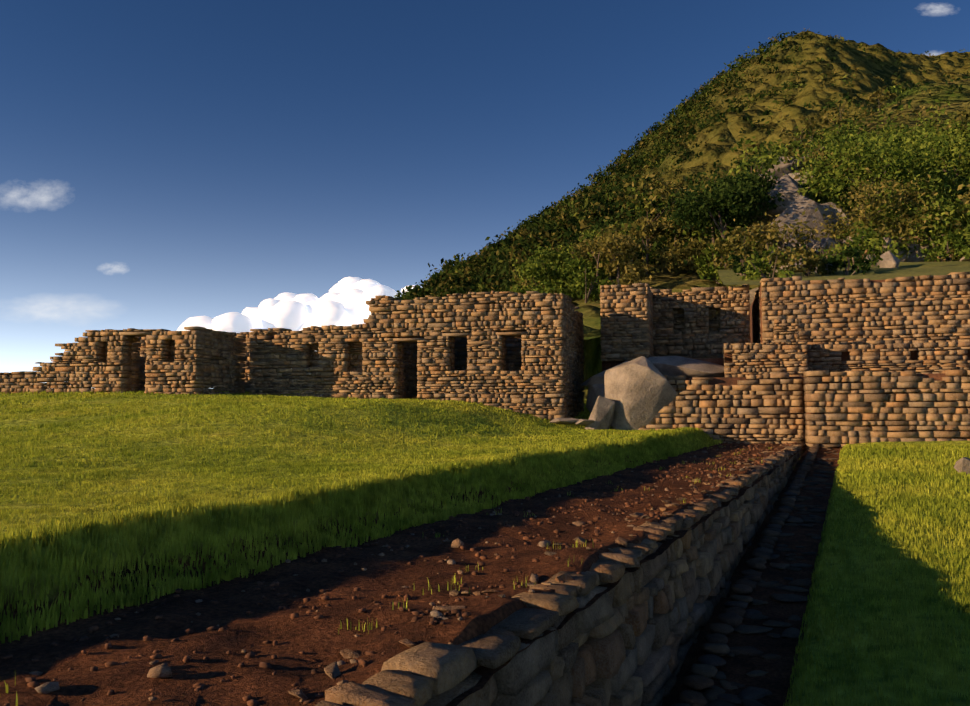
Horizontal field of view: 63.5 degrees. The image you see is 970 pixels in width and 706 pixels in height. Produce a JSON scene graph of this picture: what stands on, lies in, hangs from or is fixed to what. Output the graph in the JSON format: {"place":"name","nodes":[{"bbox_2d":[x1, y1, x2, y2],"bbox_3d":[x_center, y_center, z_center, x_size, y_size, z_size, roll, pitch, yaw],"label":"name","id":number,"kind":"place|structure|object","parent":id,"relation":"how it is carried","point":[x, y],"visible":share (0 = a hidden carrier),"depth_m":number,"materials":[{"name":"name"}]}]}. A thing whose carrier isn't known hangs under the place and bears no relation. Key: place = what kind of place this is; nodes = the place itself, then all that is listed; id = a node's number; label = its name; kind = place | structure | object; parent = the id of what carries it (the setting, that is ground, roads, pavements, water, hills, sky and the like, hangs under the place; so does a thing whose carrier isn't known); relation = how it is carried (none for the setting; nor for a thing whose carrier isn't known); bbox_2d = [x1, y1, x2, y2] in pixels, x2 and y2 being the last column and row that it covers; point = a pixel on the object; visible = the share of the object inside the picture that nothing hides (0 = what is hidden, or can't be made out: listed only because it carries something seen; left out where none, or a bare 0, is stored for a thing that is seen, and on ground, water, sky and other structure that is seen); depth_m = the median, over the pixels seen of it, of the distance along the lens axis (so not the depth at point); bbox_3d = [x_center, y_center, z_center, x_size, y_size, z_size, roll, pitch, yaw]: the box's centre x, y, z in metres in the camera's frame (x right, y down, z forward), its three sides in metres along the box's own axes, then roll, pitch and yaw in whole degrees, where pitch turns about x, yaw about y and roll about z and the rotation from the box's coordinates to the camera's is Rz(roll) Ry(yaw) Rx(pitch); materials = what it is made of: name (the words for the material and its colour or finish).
{"place":"outdoors","nodes":[
{"label":"outdoors","id":0,"kind":"place"},
{"bbox_2d":[177,277,422,368],"bbox_3d":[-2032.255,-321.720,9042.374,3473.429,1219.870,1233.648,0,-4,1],"label":"cloud","id":1,"kind":"structure","parent":0,"point":[342,302],"depth_m":8759.82,"materials":[{"name":"white"}]},
{"bbox_2d":[0,392,804,705],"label":"ground","id":2,"kind":"structure","parent":0,"point":[322,642],"depth_m":4.06,"materials":[{"name":"green plant"}]},
{"bbox_2d":[0,390,769,705],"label":"grass","id":3,"kind":"structure","parent":2,"relation":"on","point":[663,448],"depth_m":6.96,"materials":[{"name":"green plant"}]},
{"bbox_2d":[1,442,797,705],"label":"soil clods","id":4,"kind":"object","parent":2,"relation":"on","point":[33,682],"visible":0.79,"depth_m":4.05,"materials":[{"name":"brown soil"}]},
{"bbox_2d":[29,444,786,701],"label":"grass tufts","id":5,"kind":"object","parent":2,"relation":"on","point":[162,670],"visible":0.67,"depth_m":3.43,"materials":[{"name":"green plant"}]},
{"bbox_2d":[550,418,578,423],"bbox_3d":[1.914,1.626,18.738,0.878,0.151,0.491,-2,-4,30],"label":"flat slab","id":6,"kind":"object","parent":2,"relation":"on","point":[564,420],"visible":0.79,"depth_m":18.68,"materials":[{"name":"grey stone"}]},
{"bbox_2d":[575,419,594,424],"bbox_3d":[2.368,1.637,18.659,0.553,0.135,0.393,0,-4,1],"label":"flat slab","id":7,"kind":"object","parent":2,"relation":"on","point":[584,421],"visible":0.81,"depth_m":18.59,"materials":[{"name":"grey stone"}]},
{"bbox_2d":[585,395,614,429],"bbox_3d":[2.735,1.569,18.987,0.802,1.074,0.637,0,-4,1],"label":"boulder","id":8,"kind":"object","parent":2,"relation":"on","point":[602,414],"visible":0.6,"depth_m":18.73,"materials":[{"name":"grey stone"}]},
{"bbox_2d":[604,356,677,430],"bbox_3d":[3.809,1.199,19.070,1.732,2.262,1.043,0,-4,1],"label":"boulder","id":9,"kind":"object","parent":2,"relation":"on","point":[640,392],"visible":0.75,"depth_m":18.85,"materials":[{"name":"grey stone"}]},
{"bbox_2d":[0,0,969,388],"label":"sky","id":10,"kind":"structure","parent":0,"point":[186,159],"materials":[{"name":"blue"}]},
{"bbox_2d":[248,31,969,467],"bbox_3d":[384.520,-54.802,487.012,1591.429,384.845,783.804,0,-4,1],"label":"mountain terrain","id":11,"kind":"structure","parent":0,"point":[850,53],"depth_m":333.06,"materials":[{"name":"green plant"}]},
{"bbox_2d":[368,28,969,318],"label":"bushes","id":12,"kind":"object","parent":11,"relation":"on","point":[634,162],"visible":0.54,"depth_m":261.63,"materials":[{"name":"green plant"}]},
{"bbox_2d":[346,78,969,389],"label":"hill terrain","id":13,"kind":"structure","parent":0,"point":[674,281],"depth_m":52.10,"materials":[{"name":"green plant"}]},
{"bbox_2d":[505,86,969,300],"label":"bushes","id":14,"kind":"object","parent":13,"relation":"on","point":[919,157],"visible":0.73,"depth_m":37.52,"materials":[{"name":"green plant"}]},
{"bbox_2d":[509,72,969,293],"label":"bushes","id":15,"kind":"object","parent":13,"relation":"on","point":[629,248],"visible":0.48,"depth_m":35.99,"materials":[{"name":"green plant"}]},
{"bbox_2d":[533,94,965,302],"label":"vegetation trunks","id":16,"kind":"object","parent":13,"relation":"on","point":[713,241],"visible":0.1,"depth_m":38.55,"materials":[{"name":"brown plant"}]},
{"bbox_2d":[749,287,758,305],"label":"stone","id":17,"kind":"object","parent":13,"relation":"on","point":[752,293],"visible":0.08,"depth_m":30.23,"materials":[{"name":"beige stone"}]},
{"bbox_2d":[576,74,969,275],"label":"bushes","id":18,"kind":"object","parent":13,"relation":"on","point":[738,200],"visible":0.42,"depth_m":40.38,"materials":[{"name":"green plant"}]},
{"bbox_2d":[745,174,808,233],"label":"outcrop","id":19,"kind":"object","parent":13,"relation":"on","point":[789,188],"visible":0.27,"depth_m":40.80,"materials":[{"name":"grey stone"}]},
{"bbox_2d":[761,231,801,264],"bbox_3d":[13.683,-4.417,36.516,2.284,2.733,3.520,-1,-4,20],"label":"outcrop","id":20,"kind":"object","parent":13,"relation":"on","point":[793,244],"visible":0.02,"depth_m":35.27,"materials":[{"name":"grey stone"}]},
{"bbox_2d":[765,157,806,178],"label":"outcrop","id":21,"kind":"object","parent":13,"relation":"on","point":[782,166],"visible":0.08,"depth_m":52.31,"materials":[{"name":"grey stone"}]},
{"bbox_2d":[788,172,812,187],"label":"outcrop","id":22,"kind":"object","parent":13,"relation":"on","point":[791,175],"visible":0.02,"depth_m":46.24,"materials":[{"name":"grey stone"}]},
{"bbox_2d":[771,195,840,241],"bbox_3d":[15.398,-5.987,38.068,4.023,3.327,2.734,1,-4,-10],"label":"outcrop","id":23,"kind":"object","parent":13,"relation":"on","point":[796,207],"visible":0.25,"depth_m":37.27,"materials":[{"name":"grey stone"}]},
{"bbox_2d":[804,237,840,256],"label":"outcrop","id":24,"kind":"object","parent":13,"relation":"on","point":[814,243],"visible":0.17,"depth_m":32.87,"materials":[{"name":"grey stone"}]},
{"bbox_2d":[820,202,854,230],"bbox_3d":[17.489,-6.412,39.428,2.034,2.409,3.293,-2,-4,27],"label":"outcrop","id":25,"kind":"object","parent":13,"relation":"on","point":[827,205],"visible":0.21,"depth_m":38.03,"materials":[{"name":"grey stone"}]},
{"bbox_2d":[602,358,723,371],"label":"ground","id":26,"kind":"structure","parent":0,"point":[606,365],"depth_m":21.81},
{"bbox_2d":[663,377,802,441],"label":"stone wall","id":27,"kind":"structure","parent":0,"point":[726,381],"depth_m":18.71,"materials":[{"name":"brown stone"}]},
{"bbox_2d":[586,384,604,412],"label":"boulder","id":28,"kind":"object","parent":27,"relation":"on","point":[595,391],"visible":0.15,"depth_m":20.52,"materials":[{"name":"grey stone"}]},
{"bbox_2d":[580,361,627,386],"bbox_3d":[3.796,0.718,20.798,2.036,0.964,2.179,2,-4,-25],"label":"boulder","id":29,"kind":"object","parent":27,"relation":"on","point":[598,378],"visible":0.25,"depth_m":20.49,"materials":[{"name":"grey stone"}]},
{"bbox_2d":[648,356,724,377],"bbox_3d":[5.461,0.451,21.012,2.374,0.747,1.444,0,-4,1],"label":"boulder","id":30,"kind":"object","parent":27,"relation":"on","point":[677,366],"visible":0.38,"depth_m":20.65,"materials":[{"name":"grey stone"}]},
{"bbox_2d":[723,344,806,376],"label":"stone wall","id":31,"kind":"structure","parent":0,"point":[728,357],"depth_m":20.09,"materials":[{"name":"brown stone"}]},
{"bbox_2d":[662,440,969,705],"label":"ground","id":32,"kind":"structure","parent":0,"point":[775,679],"depth_m":6.03,"materials":[{"name":"green plant"}]},
{"bbox_2d":[315,442,805,705],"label":"retaining wall","id":33,"kind":"structure","parent":32,"relation":"on","point":[629,639],"depth_m":4.17,"materials":[{"name":"stone"}]},
{"bbox_2d":[288,443,789,698],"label":"edge stones","id":34,"kind":"object","parent":33,"relation":"on","point":[332,670],"visible":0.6,"depth_m":3.95,"materials":[{"name":"stone"}]},
{"bbox_2d":[671,443,819,705],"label":"gutter kerb","id":35,"kind":"structure","parent":32,"relation":"on","point":[705,670],"depth_m":6.38,"materials":[{"name":"grey stone"}]},
{"bbox_2d":[700,447,838,705],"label":"paving stones","id":36,"kind":"object","parent":32,"relation":"on","point":[715,695],"visible":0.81,"depth_m":6.30,"materials":[{"name":"grey stone"}]},
{"bbox_2d":[954,457,969,474],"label":"rock","id":37,"kind":"object","parent":32,"relation":"on","point":[962,464],"depth_m":12.10,"materials":[{"name":"grey stone"}]},
{"bbox_2d":[717,261,969,284],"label":"terrace","id":38,"kind":"structure","parent":0,"point":[903,269],"depth_m":25.16,"materials":[{"name":"green plant"}]},
{"bbox_2d":[708,227,833,278],"bbox_3d":[14.723,-3.640,26.952,14.184,3.772,8.928,-1,-4,20],"label":"bush","id":39,"kind":"object","parent":38,"relation":"on","point":[818,263],"visible":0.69,"depth_m":25.43,"materials":[{"name":"green plant"}]},
{"bbox_2d":[724,243,872,275],"bbox_3d":[14.826,-3.503,26.238,11.702,2.288,7.849,-2,-4,32],"label":"bush","id":40,"kind":"object","parent":38,"relation":"on","point":[836,263],"visible":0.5,"depth_m":25.45,"materials":[{"name":"green plant"}]},
{"bbox_2d":[740,236,862,277],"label":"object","id":41,"kind":"object","parent":38,"relation":"on","point":[808,272],"visible":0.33,"depth_m":25.46,"materials":[{"name":"brown plant"}]},
{"bbox_2d":[734,220,969,289],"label":"bush","id":42,"kind":"object","parent":38,"relation":"on","point":[756,273],"visible":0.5,"depth_m":25.50,"materials":[{"name":"green plant"}]},
{"bbox_2d":[736,251,969,274],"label":"slope rocks","id":43,"kind":"object","parent":38,"relation":"on","point":[890,260],"visible":0.21,"depth_m":27.59,"materials":[{"name":"grey stone"}]},
{"bbox_2d":[874,237,907,261],"bbox_3d":[16.753,-4.060,32.566,1.439,1.563,1.316,0,-4,1],"label":"rock","id":44,"kind":"object","parent":38,"relation":"on","point":[904,257],"visible":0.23,"depth_m":31.95,"materials":[{"name":"grey stone"}]},
{"bbox_2d":[898,237,931,261],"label":"outcrop","id":45,"kind":"object","parent":38,"relation":"on","point":[912,257],"visible":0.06,"depth_m":32.10,"materials":[{"name":"grey stone"}]},
{"bbox_2d":[750,279,958,342],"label":"stone wall","id":46,"kind":"structure","parent":0,"point":[752,320],"depth_m":22.58,"materials":[{"name":"brown stone"}]},
{"bbox_2d":[783,442,969,705],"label":"grass","id":47,"kind":"structure","parent":0,"point":[910,465],"depth_m":6.83,"materials":[{"name":"green plant"}]},
{"bbox_2d":[800,373,969,457],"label":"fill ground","id":48,"kind":"structure","parent":0,"point":[937,376],"depth_m":17.06,"materials":[{"name":"brown soil"}]},
{"bbox_2d":[0,235,969,449],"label":"stone walls","id":49,"kind":"structure","parent":48,"relation":"on","point":[521,353],"depth_m":20.34,"materials":[{"name":"stone"}]},
{"bbox_2d":[807,347,969,372],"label":"stone wall","id":50,"kind":"structure","parent":0,"point":[844,356],"depth_m":19.77,"materials":[{"name":"brown stone"}]}
]}

